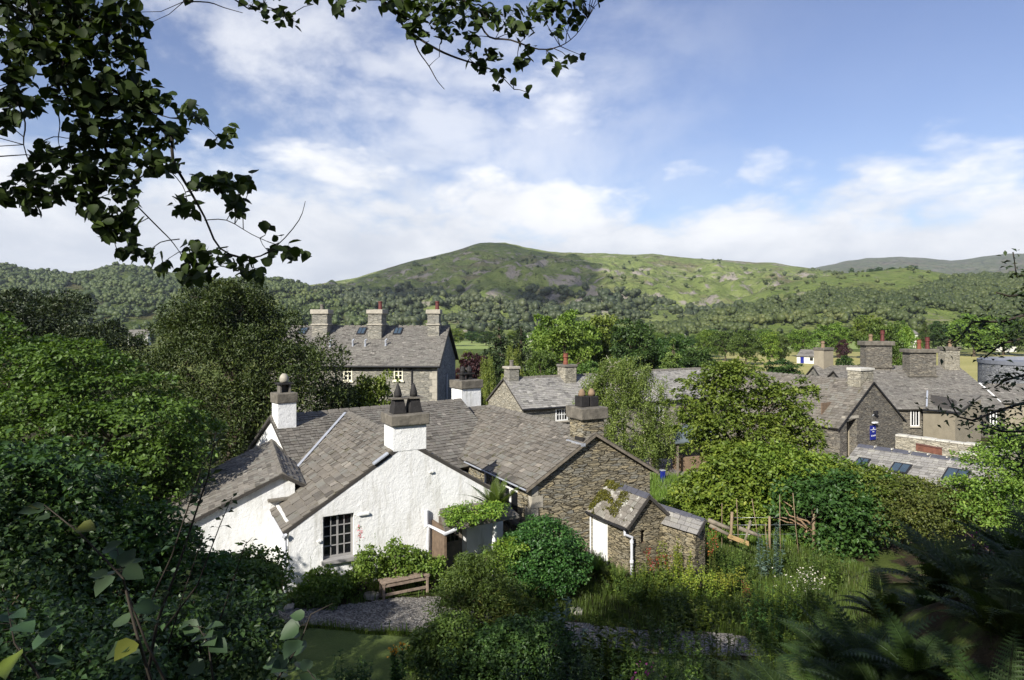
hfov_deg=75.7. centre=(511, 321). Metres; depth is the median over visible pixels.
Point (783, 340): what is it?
oak tree
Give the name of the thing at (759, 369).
field bush
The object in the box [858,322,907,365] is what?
ash tree
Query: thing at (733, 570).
leafy weed
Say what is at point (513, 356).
willow tree
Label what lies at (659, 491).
verge grass
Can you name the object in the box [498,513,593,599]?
round bush
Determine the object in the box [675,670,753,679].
fern
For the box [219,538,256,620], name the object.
sapling
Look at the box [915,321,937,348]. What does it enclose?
poplar tree
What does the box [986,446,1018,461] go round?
garden wall
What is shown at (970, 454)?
garden wall
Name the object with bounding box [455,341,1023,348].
pasture field
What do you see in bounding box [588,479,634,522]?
moss
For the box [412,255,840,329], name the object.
hillside scrub
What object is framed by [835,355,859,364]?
field bush
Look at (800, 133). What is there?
sky
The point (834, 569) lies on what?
leafy weed
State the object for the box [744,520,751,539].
log
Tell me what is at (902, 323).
oak tree
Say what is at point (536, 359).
ash tree
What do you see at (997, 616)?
fern
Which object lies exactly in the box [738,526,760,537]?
log
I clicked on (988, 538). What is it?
fern
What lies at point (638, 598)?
leafy weed
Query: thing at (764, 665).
fern
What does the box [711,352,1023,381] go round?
hay field
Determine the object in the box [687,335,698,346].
valley tree
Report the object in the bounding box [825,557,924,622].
fern
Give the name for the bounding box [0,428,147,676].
thicket shrub
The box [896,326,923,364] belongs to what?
ash tree
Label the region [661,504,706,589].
slate topped shed
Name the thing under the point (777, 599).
leafy weed
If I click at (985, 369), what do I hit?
round stone building
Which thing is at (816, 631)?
fern
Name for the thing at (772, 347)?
ash tree
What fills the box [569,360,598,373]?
ash tree
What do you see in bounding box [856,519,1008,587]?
fern
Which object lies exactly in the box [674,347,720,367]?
oak tree
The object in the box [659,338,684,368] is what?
pale conical tree
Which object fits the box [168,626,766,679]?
lawn
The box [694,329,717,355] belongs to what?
oak tree
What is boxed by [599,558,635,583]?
fern
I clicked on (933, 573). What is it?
fern
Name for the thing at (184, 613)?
sapling
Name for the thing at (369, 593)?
garden stone
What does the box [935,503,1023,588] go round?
fern
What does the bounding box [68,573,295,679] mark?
thicket shrub
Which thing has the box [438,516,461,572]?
door
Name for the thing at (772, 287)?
knoll scrub
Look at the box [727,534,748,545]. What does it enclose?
timber plank
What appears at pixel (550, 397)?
grey cottage
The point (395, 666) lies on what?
mullein spike
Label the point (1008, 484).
hedge shrub
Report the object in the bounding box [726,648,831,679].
fern
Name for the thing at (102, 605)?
thicket shrub
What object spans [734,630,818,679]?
fern
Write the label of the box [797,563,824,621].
white flower clump
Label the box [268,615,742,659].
path edge grass
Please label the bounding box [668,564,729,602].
lady mantle
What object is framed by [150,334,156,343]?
valley tree
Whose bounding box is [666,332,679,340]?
valley tree
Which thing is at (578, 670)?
leafy clump
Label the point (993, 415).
window
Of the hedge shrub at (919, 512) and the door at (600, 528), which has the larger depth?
the hedge shrub at (919, 512)
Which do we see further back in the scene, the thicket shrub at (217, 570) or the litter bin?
the litter bin
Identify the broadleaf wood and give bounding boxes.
[646,271,1023,337]
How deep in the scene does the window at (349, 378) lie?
44.69 m
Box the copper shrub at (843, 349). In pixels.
[834,339,852,357]
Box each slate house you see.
[806,330,961,376]
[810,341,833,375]
[827,337,1008,437]
[979,383,1023,433]
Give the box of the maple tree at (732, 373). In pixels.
[662,356,832,468]
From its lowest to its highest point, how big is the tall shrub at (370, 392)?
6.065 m
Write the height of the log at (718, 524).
0.391 m
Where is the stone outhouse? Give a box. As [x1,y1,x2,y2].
[585,482,669,578]
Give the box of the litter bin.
[660,469,665,481]
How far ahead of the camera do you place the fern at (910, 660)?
6.40 m
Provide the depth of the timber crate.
37.40 m
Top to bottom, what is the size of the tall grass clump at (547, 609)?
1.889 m
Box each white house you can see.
[128,329,150,344]
[796,349,813,363]
[909,330,919,347]
[996,343,1015,351]
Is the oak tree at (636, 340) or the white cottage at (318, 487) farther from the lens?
the oak tree at (636, 340)
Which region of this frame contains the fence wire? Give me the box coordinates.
[740,517,778,517]
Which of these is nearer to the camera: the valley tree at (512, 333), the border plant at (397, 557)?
the border plant at (397, 557)
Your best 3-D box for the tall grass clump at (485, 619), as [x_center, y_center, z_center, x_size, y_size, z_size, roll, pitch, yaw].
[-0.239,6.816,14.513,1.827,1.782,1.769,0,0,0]
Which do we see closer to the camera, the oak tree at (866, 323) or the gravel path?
the gravel path
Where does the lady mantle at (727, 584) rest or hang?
on the ground at (964, 629)
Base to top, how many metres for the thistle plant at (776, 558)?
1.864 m
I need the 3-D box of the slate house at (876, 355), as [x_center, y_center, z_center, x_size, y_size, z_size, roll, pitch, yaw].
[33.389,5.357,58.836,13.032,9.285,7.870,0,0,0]
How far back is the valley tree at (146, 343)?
301.13 m
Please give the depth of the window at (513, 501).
22.42 m
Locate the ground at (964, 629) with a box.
[0,337,1023,679]
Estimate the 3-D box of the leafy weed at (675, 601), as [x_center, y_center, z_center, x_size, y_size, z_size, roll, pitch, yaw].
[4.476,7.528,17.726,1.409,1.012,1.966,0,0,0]
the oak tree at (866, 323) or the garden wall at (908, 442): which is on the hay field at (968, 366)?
the oak tree at (866, 323)
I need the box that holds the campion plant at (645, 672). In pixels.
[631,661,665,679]
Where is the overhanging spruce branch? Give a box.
[915,248,1023,474]
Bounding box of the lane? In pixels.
[641,457,847,490]
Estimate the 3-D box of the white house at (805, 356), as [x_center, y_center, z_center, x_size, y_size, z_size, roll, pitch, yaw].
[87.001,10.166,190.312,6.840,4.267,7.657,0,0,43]
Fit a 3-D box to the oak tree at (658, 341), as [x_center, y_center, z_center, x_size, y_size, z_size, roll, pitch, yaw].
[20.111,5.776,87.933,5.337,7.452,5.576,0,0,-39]
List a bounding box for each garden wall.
[895,433,980,456]
[958,451,1001,459]
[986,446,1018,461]
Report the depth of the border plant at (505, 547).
18.02 m
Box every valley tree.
[130,335,149,345]
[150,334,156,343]
[451,328,464,342]
[465,331,480,342]
[475,332,494,345]
[505,330,517,342]
[655,332,664,339]
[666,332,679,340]
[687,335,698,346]
[756,329,774,335]
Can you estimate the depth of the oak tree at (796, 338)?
221.26 m
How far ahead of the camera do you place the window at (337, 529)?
18.24 m
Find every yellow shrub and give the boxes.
[662,440,792,532]
[719,439,861,531]
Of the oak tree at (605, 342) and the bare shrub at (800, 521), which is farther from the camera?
the oak tree at (605, 342)
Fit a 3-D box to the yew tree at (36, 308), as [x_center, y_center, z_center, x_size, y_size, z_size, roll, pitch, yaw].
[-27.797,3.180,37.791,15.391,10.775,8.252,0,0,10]
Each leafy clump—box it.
[317,648,373,679]
[420,631,516,679]
[500,645,625,679]
[547,616,640,679]
[592,639,676,679]
[629,618,705,679]
[659,597,762,679]
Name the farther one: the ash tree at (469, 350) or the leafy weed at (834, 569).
the ash tree at (469, 350)
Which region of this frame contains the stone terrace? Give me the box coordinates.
[268,301,458,412]
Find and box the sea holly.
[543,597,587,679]
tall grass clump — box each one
[464,584,539,671]
[507,584,581,679]
[567,601,653,679]
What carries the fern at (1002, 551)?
on the ground at (964, 629)
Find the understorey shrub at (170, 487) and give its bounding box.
[82,443,207,524]
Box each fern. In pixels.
[10,642,128,679]
[468,470,525,505]
[578,565,597,585]
[581,550,612,574]
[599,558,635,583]
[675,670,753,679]
[707,655,788,679]
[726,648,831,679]
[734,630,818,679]
[734,650,788,678]
[761,649,847,679]
[766,589,874,679]
[768,609,826,667]
[775,578,950,678]
[781,611,946,679]
[823,610,875,636]
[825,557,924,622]
[827,585,981,679]
[853,510,1019,603]
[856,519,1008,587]
[861,552,954,608]
[874,514,1023,649]
[902,541,1023,647]
[908,618,1023,679]
[926,497,1023,556]
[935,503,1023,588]
[953,513,1023,577]
[963,527,1023,596]
[969,511,1023,565]
[980,556,1023,593]
[983,496,1023,546]
[983,666,1022,679]
[984,470,1023,572]
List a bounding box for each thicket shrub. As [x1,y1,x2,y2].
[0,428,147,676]
[0,473,129,677]
[0,586,221,679]
[4,536,178,669]
[28,486,205,659]
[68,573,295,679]
[118,530,252,659]
[214,543,297,626]
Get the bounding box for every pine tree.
[476,319,525,384]
[513,325,532,375]
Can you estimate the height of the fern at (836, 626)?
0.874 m
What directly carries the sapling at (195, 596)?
on the ground at (964, 629)
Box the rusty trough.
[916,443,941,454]
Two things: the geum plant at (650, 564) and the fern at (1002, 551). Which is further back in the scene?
the geum plant at (650, 564)
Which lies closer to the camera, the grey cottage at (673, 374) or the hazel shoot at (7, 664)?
the hazel shoot at (7, 664)
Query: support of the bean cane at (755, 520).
on the ground at (964, 629)
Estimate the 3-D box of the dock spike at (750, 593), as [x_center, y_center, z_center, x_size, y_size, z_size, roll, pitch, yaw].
[6.197,7.460,17.465,0.388,1.374,0.276,0,0,-10]
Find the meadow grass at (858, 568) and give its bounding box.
[535,538,913,650]
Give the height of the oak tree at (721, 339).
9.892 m
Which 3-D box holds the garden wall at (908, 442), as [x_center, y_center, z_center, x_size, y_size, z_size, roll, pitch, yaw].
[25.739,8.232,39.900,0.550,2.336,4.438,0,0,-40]
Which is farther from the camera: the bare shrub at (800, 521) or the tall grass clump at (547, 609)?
the bare shrub at (800, 521)
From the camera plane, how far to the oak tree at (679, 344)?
81.34 m
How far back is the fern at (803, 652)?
9.09 m
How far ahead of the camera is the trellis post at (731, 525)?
24.16 m
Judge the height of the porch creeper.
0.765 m
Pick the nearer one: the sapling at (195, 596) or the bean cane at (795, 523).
the sapling at (195, 596)
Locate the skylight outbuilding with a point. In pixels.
(925, 465)
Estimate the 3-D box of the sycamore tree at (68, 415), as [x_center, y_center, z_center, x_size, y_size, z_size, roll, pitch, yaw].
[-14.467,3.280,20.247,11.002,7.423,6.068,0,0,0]
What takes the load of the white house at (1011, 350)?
on the ground at (964, 629)
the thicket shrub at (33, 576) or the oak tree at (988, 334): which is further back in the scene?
the oak tree at (988, 334)
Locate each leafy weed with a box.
[596,619,674,675]
[601,563,652,605]
[608,560,674,597]
[624,604,695,658]
[654,570,705,624]
[656,583,746,633]
[705,536,749,577]
[705,543,759,589]
[729,599,815,671]
[737,581,800,641]
[746,569,803,620]
[780,535,848,590]
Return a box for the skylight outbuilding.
[846,444,1023,503]
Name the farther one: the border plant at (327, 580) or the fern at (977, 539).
the border plant at (327, 580)
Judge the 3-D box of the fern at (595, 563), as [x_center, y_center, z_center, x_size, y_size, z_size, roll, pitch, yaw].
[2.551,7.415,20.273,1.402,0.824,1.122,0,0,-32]
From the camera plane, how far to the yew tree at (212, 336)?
31.65 m
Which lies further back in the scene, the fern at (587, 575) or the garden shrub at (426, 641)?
the fern at (587, 575)
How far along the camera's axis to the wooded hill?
734.31 m
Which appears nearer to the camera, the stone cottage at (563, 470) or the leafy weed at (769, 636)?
the leafy weed at (769, 636)
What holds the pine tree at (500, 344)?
on the ground at (964, 629)
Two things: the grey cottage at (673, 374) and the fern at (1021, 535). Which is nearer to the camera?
the fern at (1021, 535)
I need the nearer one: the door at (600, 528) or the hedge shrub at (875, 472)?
the door at (600, 528)
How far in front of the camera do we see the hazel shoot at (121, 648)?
3.65 m
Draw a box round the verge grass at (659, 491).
[650,472,832,547]
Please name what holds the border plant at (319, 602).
on the ground at (964, 629)
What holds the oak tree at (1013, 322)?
on the hay field at (968, 366)
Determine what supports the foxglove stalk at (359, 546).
on the ground at (964, 629)
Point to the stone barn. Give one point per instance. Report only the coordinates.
(852, 402)
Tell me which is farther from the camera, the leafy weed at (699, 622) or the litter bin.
the litter bin
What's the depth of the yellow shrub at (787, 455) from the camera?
25.86 m
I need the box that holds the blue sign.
[870,425,875,439]
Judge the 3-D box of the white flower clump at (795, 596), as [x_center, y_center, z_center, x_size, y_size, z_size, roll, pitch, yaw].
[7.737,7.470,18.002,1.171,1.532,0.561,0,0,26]
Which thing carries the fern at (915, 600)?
on the ground at (964, 629)
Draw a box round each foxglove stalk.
[356,525,363,588]
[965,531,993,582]
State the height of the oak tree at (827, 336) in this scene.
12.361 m
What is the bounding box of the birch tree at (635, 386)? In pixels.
[572,353,681,475]
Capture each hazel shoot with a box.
[0,607,66,679]
[18,502,152,679]
[93,546,165,679]
[176,619,227,679]
[263,603,332,679]
[295,659,334,679]
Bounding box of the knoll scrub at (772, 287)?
[765,265,951,291]
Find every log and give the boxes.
[707,518,730,530]
[709,523,728,535]
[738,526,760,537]
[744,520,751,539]
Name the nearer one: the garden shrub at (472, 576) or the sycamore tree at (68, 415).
the garden shrub at (472, 576)
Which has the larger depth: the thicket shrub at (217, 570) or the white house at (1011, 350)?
the white house at (1011, 350)
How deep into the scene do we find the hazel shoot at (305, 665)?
4.05 m
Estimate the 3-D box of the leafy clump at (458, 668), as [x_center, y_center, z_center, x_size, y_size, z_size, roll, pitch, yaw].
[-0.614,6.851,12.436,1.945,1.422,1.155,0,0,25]
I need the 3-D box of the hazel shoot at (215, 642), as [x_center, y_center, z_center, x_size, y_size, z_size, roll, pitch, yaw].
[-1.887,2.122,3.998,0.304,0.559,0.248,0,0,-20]
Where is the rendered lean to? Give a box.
[921,390,980,441]
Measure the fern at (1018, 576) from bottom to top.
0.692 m
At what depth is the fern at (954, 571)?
6.73 m
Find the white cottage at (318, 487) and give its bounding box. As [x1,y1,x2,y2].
[156,366,518,592]
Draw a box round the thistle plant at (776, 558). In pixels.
[755,520,785,576]
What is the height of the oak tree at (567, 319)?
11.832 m
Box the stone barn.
[703,367,906,458]
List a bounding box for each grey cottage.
[486,353,622,446]
[609,367,721,449]
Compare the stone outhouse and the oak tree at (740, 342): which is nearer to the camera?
the stone outhouse
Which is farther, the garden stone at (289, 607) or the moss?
the moss
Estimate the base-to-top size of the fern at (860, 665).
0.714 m
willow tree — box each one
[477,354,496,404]
[500,343,524,380]
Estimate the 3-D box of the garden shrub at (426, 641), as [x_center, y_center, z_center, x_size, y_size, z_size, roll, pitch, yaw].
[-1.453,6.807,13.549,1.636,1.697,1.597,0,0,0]
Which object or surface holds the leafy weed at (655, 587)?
on the ground at (964, 629)
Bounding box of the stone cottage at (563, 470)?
[458,388,658,556]
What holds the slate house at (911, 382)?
on the ground at (964, 629)
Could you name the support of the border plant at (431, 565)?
on the ground at (964, 629)
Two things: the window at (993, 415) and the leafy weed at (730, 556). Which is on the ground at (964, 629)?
the leafy weed at (730, 556)
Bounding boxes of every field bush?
[750,364,765,371]
[764,358,804,374]
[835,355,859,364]
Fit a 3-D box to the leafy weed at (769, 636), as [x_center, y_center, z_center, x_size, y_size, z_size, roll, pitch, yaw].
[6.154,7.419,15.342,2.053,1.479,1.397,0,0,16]
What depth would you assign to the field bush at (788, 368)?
91.39 m
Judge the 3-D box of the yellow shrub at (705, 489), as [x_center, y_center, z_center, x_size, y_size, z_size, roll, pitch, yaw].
[8.631,6.601,26.534,5.421,3.760,4.055,0,0,0]
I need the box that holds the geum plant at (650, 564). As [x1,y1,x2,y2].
[643,548,670,585]
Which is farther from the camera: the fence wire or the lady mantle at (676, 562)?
the fence wire
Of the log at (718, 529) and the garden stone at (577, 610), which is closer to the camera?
the garden stone at (577, 610)
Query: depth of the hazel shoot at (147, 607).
4.22 m
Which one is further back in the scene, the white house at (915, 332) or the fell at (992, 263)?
the fell at (992, 263)
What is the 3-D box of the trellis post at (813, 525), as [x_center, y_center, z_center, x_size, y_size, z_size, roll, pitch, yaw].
[11.096,7.627,24.210,0.156,1.813,0.148,0,0,0]
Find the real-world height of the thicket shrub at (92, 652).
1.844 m
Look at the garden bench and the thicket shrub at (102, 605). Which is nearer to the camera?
the thicket shrub at (102, 605)
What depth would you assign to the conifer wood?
741.27 m
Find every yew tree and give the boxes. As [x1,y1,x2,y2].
[0,287,169,445]
[108,275,361,476]
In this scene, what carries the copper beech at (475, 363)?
on the ground at (964, 629)
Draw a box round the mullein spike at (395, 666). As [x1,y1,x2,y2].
[386,641,409,679]
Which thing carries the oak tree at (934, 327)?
on the hay field at (968, 366)
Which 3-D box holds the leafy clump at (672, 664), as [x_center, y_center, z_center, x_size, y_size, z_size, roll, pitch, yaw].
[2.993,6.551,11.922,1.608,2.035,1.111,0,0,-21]
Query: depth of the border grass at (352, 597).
17.24 m
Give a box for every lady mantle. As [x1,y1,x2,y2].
[655,540,701,585]
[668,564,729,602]
[714,564,749,604]
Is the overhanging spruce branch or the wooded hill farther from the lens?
the wooded hill
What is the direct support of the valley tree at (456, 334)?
on the ground at (964, 629)
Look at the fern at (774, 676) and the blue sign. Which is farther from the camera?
the blue sign
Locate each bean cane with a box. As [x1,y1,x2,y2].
[752,500,759,547]
[779,494,780,549]
[793,496,798,550]
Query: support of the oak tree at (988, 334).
on the hay field at (968, 366)
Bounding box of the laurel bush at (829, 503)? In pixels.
[758,457,918,562]
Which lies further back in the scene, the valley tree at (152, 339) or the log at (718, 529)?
the valley tree at (152, 339)
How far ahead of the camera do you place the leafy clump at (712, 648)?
13.59 m
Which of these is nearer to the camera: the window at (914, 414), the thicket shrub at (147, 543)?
the thicket shrub at (147, 543)
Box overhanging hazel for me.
[0,0,603,288]
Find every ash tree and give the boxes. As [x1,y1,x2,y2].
[458,349,474,366]
[523,350,562,375]
[529,324,594,374]
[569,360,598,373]
[605,358,634,369]
[757,332,782,361]
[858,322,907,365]
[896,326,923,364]
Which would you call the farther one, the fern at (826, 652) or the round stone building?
the round stone building
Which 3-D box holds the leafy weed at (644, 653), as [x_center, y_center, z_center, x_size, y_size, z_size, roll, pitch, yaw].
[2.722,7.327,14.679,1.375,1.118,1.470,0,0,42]
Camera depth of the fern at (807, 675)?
7.24 m
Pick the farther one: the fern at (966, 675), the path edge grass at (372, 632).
the path edge grass at (372, 632)
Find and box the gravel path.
[258,596,759,655]
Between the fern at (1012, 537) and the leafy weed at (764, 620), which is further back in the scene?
the leafy weed at (764, 620)
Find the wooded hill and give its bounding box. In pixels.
[666,268,1014,339]
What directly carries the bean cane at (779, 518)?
on the ground at (964, 629)
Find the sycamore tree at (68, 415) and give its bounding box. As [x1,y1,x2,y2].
[0,311,229,532]
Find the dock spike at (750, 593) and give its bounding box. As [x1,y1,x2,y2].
[741,579,751,627]
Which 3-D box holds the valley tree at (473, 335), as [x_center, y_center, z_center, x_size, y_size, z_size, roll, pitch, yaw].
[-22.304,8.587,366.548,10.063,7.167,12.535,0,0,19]
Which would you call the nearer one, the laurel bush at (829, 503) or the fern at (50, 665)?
the fern at (50, 665)
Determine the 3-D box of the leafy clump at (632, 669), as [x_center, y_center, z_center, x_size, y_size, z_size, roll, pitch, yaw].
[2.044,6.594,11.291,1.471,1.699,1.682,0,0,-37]
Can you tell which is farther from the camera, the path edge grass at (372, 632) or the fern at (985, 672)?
the path edge grass at (372, 632)
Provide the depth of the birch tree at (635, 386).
36.41 m
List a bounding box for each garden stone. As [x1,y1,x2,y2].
[284,603,294,611]
[363,591,379,599]
[571,607,581,614]
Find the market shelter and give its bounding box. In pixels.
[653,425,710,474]
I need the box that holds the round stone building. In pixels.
[977,356,1023,383]
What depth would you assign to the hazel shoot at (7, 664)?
3.26 m
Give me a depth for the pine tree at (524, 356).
75.83 m
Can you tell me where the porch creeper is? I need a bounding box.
[438,499,511,531]
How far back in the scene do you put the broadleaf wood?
541.54 m
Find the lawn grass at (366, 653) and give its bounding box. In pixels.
[261,629,707,678]
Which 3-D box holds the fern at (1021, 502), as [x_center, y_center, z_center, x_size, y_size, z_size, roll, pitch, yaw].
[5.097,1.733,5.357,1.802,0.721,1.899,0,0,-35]
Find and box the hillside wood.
[0,261,391,330]
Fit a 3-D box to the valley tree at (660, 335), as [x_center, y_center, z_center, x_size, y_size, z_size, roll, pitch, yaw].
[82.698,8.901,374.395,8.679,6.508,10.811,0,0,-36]
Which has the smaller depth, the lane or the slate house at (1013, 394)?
the lane
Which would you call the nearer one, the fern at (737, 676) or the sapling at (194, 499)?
the sapling at (194, 499)
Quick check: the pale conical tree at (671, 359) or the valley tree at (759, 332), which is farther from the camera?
the valley tree at (759, 332)
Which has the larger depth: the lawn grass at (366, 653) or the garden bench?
the garden bench
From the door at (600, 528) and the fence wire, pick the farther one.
the fence wire
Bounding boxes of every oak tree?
[522,309,602,373]
[575,313,623,370]
[608,318,659,369]
[651,338,668,368]
[654,335,696,368]
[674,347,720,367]
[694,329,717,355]
[707,330,735,360]
[728,329,764,363]
[771,335,792,359]
[784,329,817,352]
[805,322,854,349]
[848,315,888,347]
[887,320,908,338]
[925,321,970,347]
[945,313,1006,356]
[981,315,1023,354]
[1009,319,1023,351]
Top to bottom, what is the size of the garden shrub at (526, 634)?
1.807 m
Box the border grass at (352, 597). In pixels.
[3,572,459,679]
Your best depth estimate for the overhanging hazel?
4.49 m
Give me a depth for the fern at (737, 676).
9.38 m
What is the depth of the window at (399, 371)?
44.52 m
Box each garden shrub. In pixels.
[401,609,480,679]
[421,544,538,638]
[448,608,583,679]
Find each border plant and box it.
[286,589,343,610]
[289,563,352,602]
[334,543,384,596]
[374,535,423,591]
[401,548,447,591]
[475,536,529,589]
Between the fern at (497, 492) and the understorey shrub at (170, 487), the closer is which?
the fern at (497, 492)
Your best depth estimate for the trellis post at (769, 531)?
24.16 m
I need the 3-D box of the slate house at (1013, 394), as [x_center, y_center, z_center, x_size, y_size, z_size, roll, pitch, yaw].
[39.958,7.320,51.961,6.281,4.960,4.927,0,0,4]
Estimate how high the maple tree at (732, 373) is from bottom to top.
6.971 m
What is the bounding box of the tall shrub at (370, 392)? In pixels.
[340,369,399,406]
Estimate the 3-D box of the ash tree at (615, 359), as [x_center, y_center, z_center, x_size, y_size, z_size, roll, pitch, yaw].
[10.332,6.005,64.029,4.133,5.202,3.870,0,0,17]
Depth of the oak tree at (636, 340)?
82.58 m
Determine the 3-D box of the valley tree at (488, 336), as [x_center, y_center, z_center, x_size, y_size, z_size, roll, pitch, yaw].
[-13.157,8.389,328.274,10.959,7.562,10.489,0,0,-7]
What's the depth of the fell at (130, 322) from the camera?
680.94 m
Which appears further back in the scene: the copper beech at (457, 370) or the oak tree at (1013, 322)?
the oak tree at (1013, 322)
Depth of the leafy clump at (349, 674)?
11.86 m
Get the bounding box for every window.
[323,513,352,558]
[342,368,353,382]
[392,368,403,381]
[500,480,517,518]
[555,408,569,422]
[909,410,920,427]
[990,411,996,426]
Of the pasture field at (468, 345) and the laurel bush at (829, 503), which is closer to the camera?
the laurel bush at (829, 503)
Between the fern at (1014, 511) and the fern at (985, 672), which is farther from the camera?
the fern at (1014, 511)
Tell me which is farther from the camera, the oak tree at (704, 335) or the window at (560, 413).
the oak tree at (704, 335)
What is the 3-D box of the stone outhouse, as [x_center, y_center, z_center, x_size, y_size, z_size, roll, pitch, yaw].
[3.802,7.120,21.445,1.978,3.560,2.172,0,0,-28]
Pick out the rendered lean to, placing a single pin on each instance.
(933, 418)
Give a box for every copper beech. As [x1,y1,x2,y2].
[455,367,459,378]
[458,352,495,403]
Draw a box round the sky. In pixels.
[0,0,1023,284]
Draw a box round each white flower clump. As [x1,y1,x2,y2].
[772,567,815,623]
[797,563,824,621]
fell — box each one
[5,264,361,336]
[309,242,844,335]
[816,254,1023,274]
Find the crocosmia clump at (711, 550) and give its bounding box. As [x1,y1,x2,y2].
[705,528,718,586]
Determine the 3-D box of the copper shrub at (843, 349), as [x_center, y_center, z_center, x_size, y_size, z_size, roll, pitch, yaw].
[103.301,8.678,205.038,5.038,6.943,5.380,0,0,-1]
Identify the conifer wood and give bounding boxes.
[311,281,741,333]
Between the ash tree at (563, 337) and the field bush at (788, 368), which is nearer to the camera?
the ash tree at (563, 337)
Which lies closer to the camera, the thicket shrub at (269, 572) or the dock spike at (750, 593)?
the thicket shrub at (269, 572)
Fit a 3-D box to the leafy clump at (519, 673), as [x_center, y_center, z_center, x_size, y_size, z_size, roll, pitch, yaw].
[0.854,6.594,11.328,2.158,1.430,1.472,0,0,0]
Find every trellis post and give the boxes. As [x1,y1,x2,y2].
[729,511,733,545]
[768,516,770,547]
[811,504,815,550]
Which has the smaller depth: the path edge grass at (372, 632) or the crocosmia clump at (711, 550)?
the path edge grass at (372, 632)
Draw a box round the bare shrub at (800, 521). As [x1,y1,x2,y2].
[777,498,856,537]
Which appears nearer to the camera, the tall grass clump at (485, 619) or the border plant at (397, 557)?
the tall grass clump at (485, 619)
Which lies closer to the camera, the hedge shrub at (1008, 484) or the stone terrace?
the hedge shrub at (1008, 484)
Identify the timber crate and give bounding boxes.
[673,453,706,470]
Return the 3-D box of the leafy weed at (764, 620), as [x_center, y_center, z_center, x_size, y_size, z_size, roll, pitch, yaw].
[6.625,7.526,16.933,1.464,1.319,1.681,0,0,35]
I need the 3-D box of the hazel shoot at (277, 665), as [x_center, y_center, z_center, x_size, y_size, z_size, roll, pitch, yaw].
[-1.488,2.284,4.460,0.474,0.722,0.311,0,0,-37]
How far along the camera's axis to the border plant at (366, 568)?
17.57 m
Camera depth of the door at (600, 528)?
21.57 m
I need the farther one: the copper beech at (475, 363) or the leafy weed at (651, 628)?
the copper beech at (475, 363)
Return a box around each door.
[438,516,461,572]
[590,516,607,564]
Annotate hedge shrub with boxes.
[819,461,950,548]
[854,475,1010,551]
[932,417,1023,550]
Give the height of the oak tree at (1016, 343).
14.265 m
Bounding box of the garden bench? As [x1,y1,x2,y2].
[378,571,429,599]
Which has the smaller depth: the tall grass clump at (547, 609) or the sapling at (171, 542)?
the sapling at (171, 542)
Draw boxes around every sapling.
[133,428,221,637]
[145,431,228,679]
[164,493,237,629]
[167,529,207,643]
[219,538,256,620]
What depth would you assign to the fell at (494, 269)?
1116.35 m
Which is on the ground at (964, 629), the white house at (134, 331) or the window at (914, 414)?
the white house at (134, 331)
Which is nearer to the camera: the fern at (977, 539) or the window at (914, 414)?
the fern at (977, 539)

